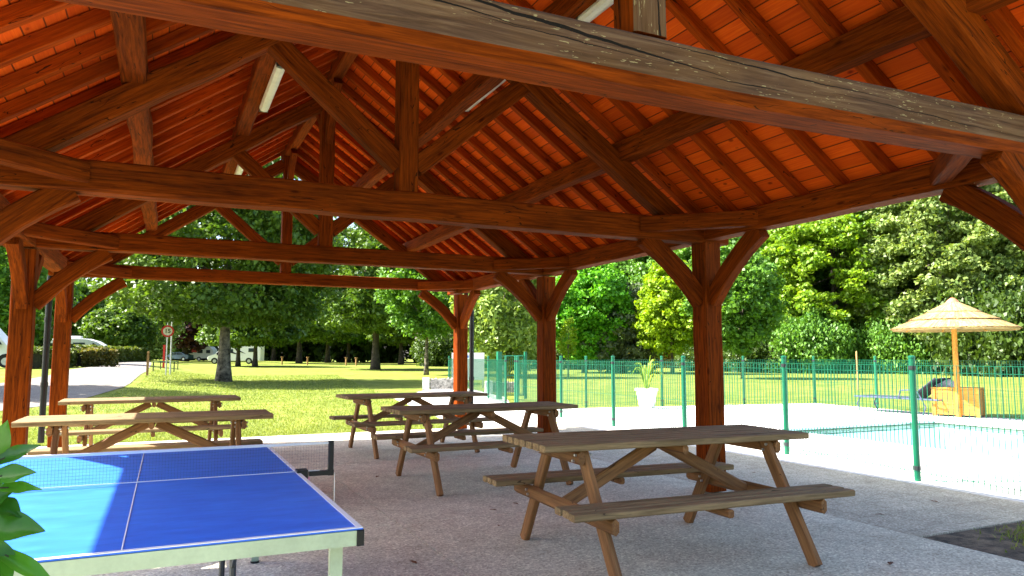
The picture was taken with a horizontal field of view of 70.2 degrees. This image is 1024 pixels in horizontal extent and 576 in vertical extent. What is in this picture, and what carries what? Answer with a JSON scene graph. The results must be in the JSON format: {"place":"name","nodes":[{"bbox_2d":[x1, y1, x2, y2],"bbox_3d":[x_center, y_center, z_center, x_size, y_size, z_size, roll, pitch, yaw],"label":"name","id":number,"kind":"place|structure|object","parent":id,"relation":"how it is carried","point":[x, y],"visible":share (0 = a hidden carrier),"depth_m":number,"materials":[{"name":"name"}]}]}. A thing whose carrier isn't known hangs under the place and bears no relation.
{"place":"outdoors","nodes":[
{"label":"outdoors","id":0,"kind":"place"},
{"bbox_2d":[0,361,151,410],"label":"road","id":1,"kind":"structure","parent":0,"point":[85,382],"depth_m":29.88,"materials":[{"name":"grey asphalt"}]},
{"bbox_2d":[78,159,407,357],"label":"sky","id":2,"kind":"structure","parent":0,"point":[280,159],"materials":[{"name":"white"}]},
{"bbox_2d":[396,389,536,426],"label":"pale path","id":3,"kind":"structure","parent":0,"point":[516,417],"depth_m":20.87,"materials":[{"name":"white concrete"}]},
{"bbox_2d":[448,356,506,402],"bbox_3d":[-1.354,3.127,25.817,0.251,1.428,11.337,1,-5,-13],"label":"path fence","id":4,"kind":"object","parent":3,"relation":"on","point":[494,382],"visible":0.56,"depth_m":23.24,"materials":[{"name":"metal"}]},
{"bbox_2d":[496,352,526,398],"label":"green gate","id":5,"kind":"structure","parent":3,"relation":"on","point":[499,355],"depth_m":23.53,"materials":[{"name":"metal"}]},
{"bbox_2d":[0,359,1023,551],"bbox_3d":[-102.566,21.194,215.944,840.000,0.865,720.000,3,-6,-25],"label":"lawn ground","id":6,"kind":"structure","parent":0,"point":[407,376],"depth_m":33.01,"materials":[{"name":"green plant"}]},
{"bbox_2d":[0,328,7,367],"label":"van","id":7,"kind":"object","parent":6,"relation":"on","point":[3,343],"visible":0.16,"depth_m":40.55,"materials":[{"name":"white paint"}]},
{"bbox_2d":[0,247,37,325],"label":"tree","id":8,"kind":"object","parent":6,"relation":"on","point":[4,260],"depth_m":98.60,"materials":[{"name":"green plant"}]},
{"bbox_2d":[0,245,84,345],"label":"tree","id":9,"kind":"object","parent":6,"relation":"on","point":[5,283],"visible":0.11,"depth_m":60.62,"materials":[{"name":"green plant"}]},
{"bbox_2d":[32,346,77,368],"bbox_3d":[-27.511,4.168,43.303,1.810,1.479,7.769,2,-6,-19],"label":"hedge","id":10,"kind":"object","parent":6,"relation":"on","point":[37,356],"visible":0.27,"depth_m":40.45,"materials":[{"name":"green plant"}]},
{"bbox_2d":[50,336,106,345],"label":"car","id":11,"kind":"object","parent":6,"relation":"on","point":[84,341],"visible":0.16,"depth_m":75.05,"materials":[{"name":"silver metal"}]},
{"bbox_2d":[51,279,109,338],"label":"tree","id":12,"kind":"object","parent":6,"relation":"on","point":[86,291],"visible":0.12,"depth_m":107.66,"materials":[{"name":"green plant"}]},
{"bbox_2d":[37,343,150,361],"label":"hedge","id":13,"kind":"object","parent":6,"relation":"on","point":[132,354],"visible":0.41,"depth_m":82.44,"materials":[{"name":"green plant"}]},
{"bbox_2d":[75,346,119,366],"bbox_3d":[-27.825,4.619,48.267,1.897,1.561,3.486,-1,-5,13],"label":"hedge","id":14,"kind":"object","parent":6,"relation":"on","point":[96,356],"visible":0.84,"depth_m":47.86,"materials":[{"name":"green plant"}]},
{"bbox_2d":[78,303,159,346],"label":"tree","id":15,"kind":"object","parent":6,"relation":"on","point":[105,324],"visible":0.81,"depth_m":89.83,"materials":[{"name":"green plant"}]},
{"bbox_2d":[106,293,186,360],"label":"tree","id":16,"kind":"object","parent":6,"relation":"on","point":[158,344],"visible":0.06,"depth_m":104.41,"materials":[{"name":"green plant"}]},
{"bbox_2d":[146,351,148,374],"bbox_3d":[-18.150,3.758,36.308,0.110,1.185,0.110,3,-6,-25],"label":"wooden post","id":17,"kind":"object","parent":6,"relation":"on","point":[147,368],"visible":0.96,"depth_m":36.26,"materials":[{"name":"brown wood"}]},
{"bbox_2d":[162,345,165,367],"bbox_3d":[-28.540,5.602,59.738,0.220,1.860,0.220,3,-6,-25],"label":"red post","id":18,"kind":"object","parent":6,"relation":"on","point":[163,364],"visible":1,"depth_m":59.67,"materials":[{"name":"metal"}]},
{"bbox_2d":[161,323,173,374],"bbox_3d":[-18.165,3.249,38.350,0.620,2.850,0.098,3,-6,-25],"label":"speed limit sign","id":19,"kind":"object","parent":6,"relation":"on","point":[167,330],"visible":0.99,"depth_m":38.37,"materials":[{"name":"metal"}]},
{"bbox_2d":[153,348,181,360],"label":"tree","id":20,"kind":"object","parent":6,"relation":"on","point":[178,350],"depth_m":125.56,"materials":[{"name":"green plant"}]},
{"bbox_2d":[160,361,178,369],"bbox_3d":[-25.259,5.709,53.702,1.250,0.625,0.300,2,-6,-20],"label":"green bench","id":21,"kind":"object","parent":6,"relation":"on","point":[169,361],"visible":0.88,"depth_m":53.64,"materials":[{"name":"paint"}]},
{"bbox_2d":[169,322,172,374],"bbox_3d":[-18.880,2.848,40.410,0.110,4.050,0.107,3,-6,-25],"label":"grey pole","id":22,"kind":"object","parent":6,"relation":"on","point":[170,352],"visible":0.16,"depth_m":40.31,"materials":[{"name":"metal"}]},
{"bbox_2d":[162,352,193,360],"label":"car","id":23,"kind":"object","parent":6,"relation":"on","point":[182,356],"visible":0.79,"depth_m":116.65,"materials":[{"name":"blue paint"}]},
{"bbox_2d":[170,321,207,361],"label":"tree","id":24,"kind":"object","parent":6,"relation":"on","point":[189,341],"visible":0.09,"depth_m":115.76,"materials":[{"name":"purple plant"}]},
{"bbox_2d":[188,347,217,360],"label":"caravan","id":25,"kind":"object","parent":6,"relation":"on","point":[205,353],"visible":0.68,"depth_m":126.47,"materials":[{"name":"white paint"}]},
{"bbox_2d":[78,156,346,381],"bbox_3d":[-15.250,-1.530,37.886,13.652,12.957,14.521,3,-6,-25],"label":"tree","id":26,"kind":"object","parent":6,"relation":"on","point":[224,307],"visible":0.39,"depth_m":34.57,"materials":[{"name":"green plant"}]},
{"bbox_2d":[194,324,252,365],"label":"tree","id":27,"kind":"object","parent":6,"relation":"on","point":[210,336],"visible":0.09,"depth_m":85.34,"materials":[{"name":"green plant"}]},
{"bbox_2d":[207,346,264,363],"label":"motorhome","id":28,"kind":"object","parent":6,"relation":"on","point":[246,354],"visible":0.6,"depth_m":98.65,"materials":[{"name":"white paint"}]},
{"bbox_2d":[212,289,306,366],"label":"tree","id":29,"kind":"object","parent":6,"relation":"on","point":[255,337],"visible":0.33,"depth_m":83.77,"materials":[{"name":"green plant"}]},
{"bbox_2d":[270,345,276,360],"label":"tree","id":30,"kind":"object","parent":6,"relation":"on","point":[273,356],"depth_m":149.00,"materials":[{"name":"brown plant"}]},
{"bbox_2d":[151,339,419,362],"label":"woodland","id":31,"kind":"object","parent":6,"relation":"on","point":[316,352],"visible":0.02,"depth_m":151.88,"materials":[{"name":"green plant"}]},
{"bbox_2d":[285,286,333,362],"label":"tree","id":32,"kind":"object","parent":6,"relation":"on","point":[312,331],"visible":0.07,"depth_m":108.24,"materials":[{"name":"green plant"}]},
{"bbox_2d":[296,269,361,362],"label":"tree","id":33,"kind":"object","parent":6,"relation":"on","point":[340,336],"visible":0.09,"depth_m":126.29,"materials":[{"name":"green plant"}]},
{"bbox_2d":[334,332,371,362],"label":"tree","id":34,"kind":"object","parent":6,"relation":"on","point":[359,338],"visible":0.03,"depth_m":148.49,"materials":[{"name":"green plant"}]},
{"bbox_2d":[311,222,434,369],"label":"tree","id":35,"kind":"object","parent":6,"relation":"on","point":[365,313],"visible":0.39,"depth_m":71.25,"materials":[{"name":"green plant"}]},
{"bbox_2d":[363,332,415,364],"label":"tree","id":36,"kind":"object","parent":6,"relation":"on","point":[400,341],"visible":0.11,"depth_m":118.42,"materials":[{"name":"green plant"}]},
{"bbox_2d":[374,267,453,374],"bbox_3d":[-6.313,0.975,54.639,8.135,11.294,8.698,3,-6,-25],"label":"tree","id":37,"kind":"object","parent":6,"relation":"on","point":[430,324],"visible":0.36,"depth_m":53.52,"materials":[{"name":"green plant"}]},
{"bbox_2d":[409,330,453,366],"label":"shrub","id":38,"kind":"object","parent":6,"relation":"on","point":[440,351],"visible":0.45,"depth_m":96.65,"materials":[{"name":"green plant"}]},
{"bbox_2d":[422,377,452,389],"bbox_3d":[-2.988,3.958,30.251,1.442,0.509,0.600,0,-5,-5],"label":"stone planter","id":39,"kind":"object","parent":6,"relation":"on","point":[441,383],"visible":0.86,"depth_m":30.02,"materials":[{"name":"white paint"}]},
{"bbox_2d":[452,353,483,387],"bbox_3d":[-1.952,3.690,32.324,1.450,1.620,0.124,0,-5,-1],"label":"white board","id":40,"kind":"object","parent":6,"relation":"on","point":[478,356],"visible":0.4,"depth_m":32.31,"materials":[{"name":"paint"}]},
{"bbox_2d":[468,322,512,368],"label":"shrub","id":41,"kind":"object","parent":6,"relation":"on","point":[477,350],"visible":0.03,"depth_m":84.45,"materials":[{"name":"green plant"}]},
{"bbox_2d":[448,279,536,377],"bbox_3d":[-0.506,1.071,48.139,7.431,9.893,7.130,3,-6,-25],"label":"tree","id":42,"kind":"object","parent":6,"relation":"on","point":[492,317],"visible":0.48,"depth_m":45.94,"materials":[{"name":"green plant"}]},
{"bbox_2d":[486,381,513,393],"bbox_3d":[-0.397,3.697,27.261,1.226,0.472,0.600,0,-5,-5],"label":"stone planter","id":43,"kind":"object","parent":6,"relation":"on","point":[508,387],"visible":0.36,"depth_m":27.04,"materials":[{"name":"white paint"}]},
{"bbox_2d":[502,339,564,368],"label":"shrub","id":44,"kind":"object","parent":6,"relation":"on","point":[535,359],"depth_m":80.60,"materials":[{"name":"green plant"}]},
{"bbox_2d":[556,317,577,376],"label":"tree","id":45,"kind":"object","parent":6,"relation":"on","point":[563,351],"visible":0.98,"depth_m":49.72,"materials":[{"name":"green plant"}]},
{"bbox_2d":[556,336,625,369],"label":"shrub","id":46,"kind":"object","parent":6,"relation":"on","point":[563,359],"visible":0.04,"depth_m":76.41,"materials":[{"name":"green plant"}]},
{"bbox_2d":[553,263,634,372],"bbox_3d":[6.188,1.969,61.920,9.200,10.672,8.949,3,-6,-25],"label":"tree","id":47,"kind":"object","parent":6,"relation":"on","point":[602,287],"visible":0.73,"depth_m":59.40,"materials":[{"name":"green plant"}]},
{"bbox_2d":[571,258,648,338],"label":"tree","id":48,"kind":"object","parent":6,"relation":"on","point":[619,264],"visible":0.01,"depth_m":91.25,"materials":[{"name":"green plant"}]},
{"bbox_2d":[580,280,666,372],"bbox_3d":[9.244,3.442,61.931,8.011,8.513,7.504,3,-6,-25],"label":"tree","id":49,"kind":"object","parent":6,"relation":"on","point":[628,344],"visible":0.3,"depth_m":60.00,"materials":[{"name":"green plant"}]},
{"bbox_2d":[618,256,677,367],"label":"tree","id":50,"kind":"object","parent":6,"relation":"on","point":[639,267],"visible":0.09,"depth_m":88.33,"materials":[{"name":"green plant"}]},
{"bbox_2d":[618,352,680,367],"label":"hedge","id":51,"kind":"object","parent":6,"relation":"on","point":[668,358],"visible":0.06,"depth_m":86.89,"materials":[{"name":"green plant"}]},
{"bbox_2d":[630,260,693,364],"bbox_3d":[12.936,2.125,58.082,7.052,9.649,7.149,3,-6,-25],"label":"tree","id":52,"kind":"object","parent":6,"relation":"on","point":[673,333],"visible":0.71,"depth_m":56.50,"materials":[{"name":"green plant"}]},
{"bbox_2d":[665,247,691,348],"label":"tree","id":53,"kind":"object","parent":6,"relation":"on","point":[682,254],"visible":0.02,"depth_m":81.85,"materials":[{"name":"green plant"}]},
{"bbox_2d":[674,344,738,371],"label":"shrub","id":54,"kind":"object","parent":6,"relation":"on","point":[689,355],"visible":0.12,"depth_m":68.94,"materials":[{"name":"green plant"}]},
{"bbox_2d":[678,236,789,378],"bbox_3d":[13.910,1.009,46.062,6.654,9.626,6.476,3,-6,-25],"label":"tree","id":55,"kind":"object","parent":6,"relation":"on","point":[753,304],"visible":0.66,"depth_m":44.36,"materials":[{"name":"green plant"}]},
{"bbox_2d":[723,331,820,372],"bbox_3d":[22.855,6.294,64.034,8.844,5.689,9.067,3,-6,-25],"label":"shrub","id":56,"kind":"object","parent":6,"relation":"on","point":[752,357],"visible":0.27,"depth_m":61.68,"materials":[{"name":"green plant"}]},
{"bbox_2d":[723,230,842,315],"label":"tree","id":57,"kind":"object","parent":6,"relation":"on","point":[818,277],"visible":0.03,"depth_m":69.61,"materials":[{"name":"green plant"}]},
{"bbox_2d":[757,306,866,373],"bbox_3d":[25.264,5.567,62.035,9.067,8.533,8.844,1,-5,-10],"label":"shrub","id":58,"kind":"object","parent":6,"relation":"on","point":[818,338],"visible":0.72,"depth_m":59.38,"materials":[{"name":"green plant"}]},
{"bbox_2d":[759,209,917,349],"bbox_3d":[29.052,-0.707,66.264,14.985,18.318,14.389,3,-6,-25],"label":"tree","id":59,"kind":"object","parent":6,"relation":"on","point":[793,250],"visible":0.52,"depth_m":62.11,"materials":[{"name":"green plant"}]},
{"bbox_2d":[856,351,858,383],"bbox_3d":[14.599,3.488,30.809,0.050,1.640,0.050,3,-6,-25],"label":"wooden stake","id":60,"kind":"object","parent":6,"relation":"in","point":[857,363],"visible":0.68,"depth_m":30.82,"materials":[{"name":"brown wood"}]},
{"bbox_2d":[827,211,942,322],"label":"tree","id":61,"kind":"object","parent":6,"relation":"on","point":[841,252],"visible":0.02,"depth_m":80.99,"materials":[{"name":"green plant"}]},
{"bbox_2d":[851,310,940,373],"bbox_3d":[31.952,5.476,60.425,7.707,8.220,7.517,-2,-6,21],"label":"shrub","id":62,"kind":"object","parent":6,"relation":"on","point":[888,346],"visible":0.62,"depth_m":58.42,"materials":[{"name":"green plant"}]},
{"bbox_2d":[840,183,1023,372],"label":"tree","id":63,"kind":"object","parent":6,"relation":"on","point":[922,238],"visible":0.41,"depth_m":56.97,"materials":[{"name":"green plant"}]},
{"bbox_2d":[923,272,1023,376],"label":"shrub","id":64,"kind":"object","parent":6,"relation":"on","point":[1004,304],"visible":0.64,"depth_m":50.99,"materials":[{"name":"green plant"}]},
{"bbox_2d":[926,183,1023,301],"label":"tree","id":65,"kind":"object","parent":6,"relation":"on","point":[1011,248],"visible":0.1,"depth_m":55.42,"materials":[{"name":"green plant"}]},
{"bbox_2d":[37,428,1023,575],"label":"pavilion slab","id":66,"kind":"structure","parent":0,"point":[406,517],"depth_m":5.56,"materials":[{"name":"concrete"}]},
{"bbox_2d":[0,420,49,575],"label":"laurel shrub","id":67,"kind":"object","parent":66,"relation":"on","point":[16,522],"visible":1,"depth_m":1.15,"materials":[{"name":"green plant"}]},
{"bbox_2d":[11,409,273,455],"bbox_3d":[-3.381,1.616,6.820,2.110,0.844,1.560,2,-6,-25],"label":"picnic table","id":68,"kind":"object","parent":66,"relation":"on","point":[56,424],"visible":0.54,"depth_m":6.81,"materials":[{"name":"wood"}]},
{"bbox_2d":[58,395,242,445],"bbox_3d":[-4.746,1.879,9.624,2.110,0.844,1.560,3,-6,-26],"label":"picnic table","id":69,"kind":"object","parent":66,"relation":"on","point":[88,431],"visible":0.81,"depth_m":9.39,"materials":[{"name":"wood"}]},
{"bbox_2d":[0,440,363,575],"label":"ping pong table","id":70,"kind":"object","parent":66,"relation":"on","point":[94,513],"visible":0.93,"depth_m":2.91,"materials":[{"name":"blue laminate"}]},
{"bbox_2d":[329,391,491,458],"bbox_3d":[-1.465,1.982,10.728,2.110,0.844,1.560,3,-6,-27],"label":"picnic table","id":71,"kind":"object","parent":66,"relation":"on","point":[370,423],"visible":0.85,"depth_m":10.54,"materials":[{"name":"wood"}]},
{"bbox_2d":[371,401,577,496],"bbox_3d":[-0.346,1.739,8.138,2.111,0.844,1.560,3,-6,-26],"label":"picnic table","id":72,"kind":"object","parent":66,"relation":"on","point":[427,447],"visible":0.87,"depth_m":8.02,"materials":[{"name":"wood"}]},
{"bbox_2d":[0,0,1023,492],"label":"timber pavilion","id":73,"kind":"structure","parent":66,"relation":"on","point":[624,130],"depth_m":6.12,"materials":[{"name":"brown wood"}]},
{"bbox_2d":[234,165,242,174],"bbox_3d":[-3.923,-1.742,10.521,0.100,0.120,1.400,3,-6,-25],"label":"fluorescent lamp","id":74,"kind":"object","parent":73,"relation":"attached to","point":[239,170],"visible":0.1,"depth_m":10.53,"materials":[{"name":"plastic"}]},
{"bbox_2d":[259,62,284,112],"bbox_3d":[-2.428,-2.037,7.370,0.100,0.120,1.400,3,-6,-25],"label":"fluorescent lamp","id":75,"kind":"object","parent":73,"relation":"attached to","point":[273,84],"visible":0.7,"depth_m":7.28,"materials":[{"name":"plastic"}]},
{"bbox_2d":[465,79,505,111],"bbox_3d":[-0.246,-2.137,7.749,0.100,0.120,1.400,3,-6,-25],"label":"fluorescent lamp","id":76,"kind":"object","parent":73,"relation":"attached to","point":[481,99],"visible":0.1,"depth_m":7.90,"materials":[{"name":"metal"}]},
{"bbox_2d":[576,0,613,22],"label":"fluorescent lamp","id":77,"kind":"object","parent":73,"relation":"attached to","point":[594,10],"visible":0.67,"depth_m":5.66,"materials":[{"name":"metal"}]},
{"bbox_2d":[483,424,854,575],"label":"picnic table","id":78,"kind":"object","parent":66,"relation":"on","point":[576,448],"visible":1,"depth_m":4.95,"materials":[{"name":"brown wood"}]},
{"bbox_2d":[467,423,1023,537],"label":"side pavement","id":79,"kind":"structure","parent":0,"point":[910,509],"depth_m":7.02,"materials":[{"name":"grey concrete"}]},
{"bbox_2d":[520,403,1023,502],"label":"pool deck","id":80,"kind":"structure","parent":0,"point":[768,415],"depth_m":11.23,"materials":[{"name":"white concrete"}]},
{"bbox_2d":[633,355,662,408],"bbox_3d":[3.673,2.495,19.465,0.878,1.401,1.059,3,-6,-25],"label":"potted plant","id":81,"kind":"object","parent":80,"relation":"on","point":[646,391],"visible":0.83,"depth_m":19.24,"materials":[{"name":"green plant"}]},
{"bbox_2d":[514,356,1023,418],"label":"pool fence","id":82,"kind":"object","parent":80,"relation":"on","point":[813,362],"visible":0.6,"depth_m":19.82,"materials":[{"name":"metal"}]},
{"bbox_2d":[516,356,1023,496],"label":"pool fence","id":83,"kind":"object","parent":80,"relation":"on","point":[525,372],"visible":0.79,"depth_m":9.54,"materials":[{"name":"metal"}]},
{"bbox_2d":[768,418,1023,465],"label":"pool coping","id":84,"kind":"object","parent":80,"relation":"on","point":[974,456],"visible":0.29,"depth_m":11.72,"materials":[{"name":"white stone"}]},
{"bbox_2d":[854,377,950,414],"bbox_3d":[9.507,2.598,17.742,0.811,0.891,2.144,3,-6,-30],"label":"sun lounger","id":85,"kind":"object","parent":80,"relation":"on","point":[920,391],"visible":0.59,"depth_m":17.27,"materials":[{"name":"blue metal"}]},
{"bbox_2d":[822,427,1023,458],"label":"pool basin","id":86,"kind":"object","parent":80,"relation":"in","point":[990,443],"depth_m":14.55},
{"bbox_2d":[890,298,1022,416],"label":"straw parasol","id":87,"kind":"object","parent":80,"relation":"on","point":[953,316],"visible":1,"depth_m":16.22,"materials":[{"name":"beige wicker"}]},
{"bbox_2d":[931,386,986,417],"bbox_3d":[10.259,2.612,16.735,0.960,0.660,0.600,-5,-8,44],"label":"wooden chest","id":88,"kind":"object","parent":80,"relation":"on","point":[971,403],"visible":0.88,"depth_m":16.56,"materials":[{"name":"yellow wood"}]},
{"bbox_2d":[935,379,953,386],"bbox_3d":[10.186,2.220,17.145,0.550,0.221,0.360,-5,-8,44],"label":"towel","id":89,"kind":"object","parent":88,"relation":"on","point":[944,383],"visible":0.37,"depth_m":17.01,"materials":[{"name":"white fabric"}]},
{"bbox_2d":[923,521,1023,561],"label":"soil bed","id":90,"kind":"object","parent":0,"point":[987,541],"visible":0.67,"depth_m":5.49,"materials":[{"name":"brown soil"}]}
]}

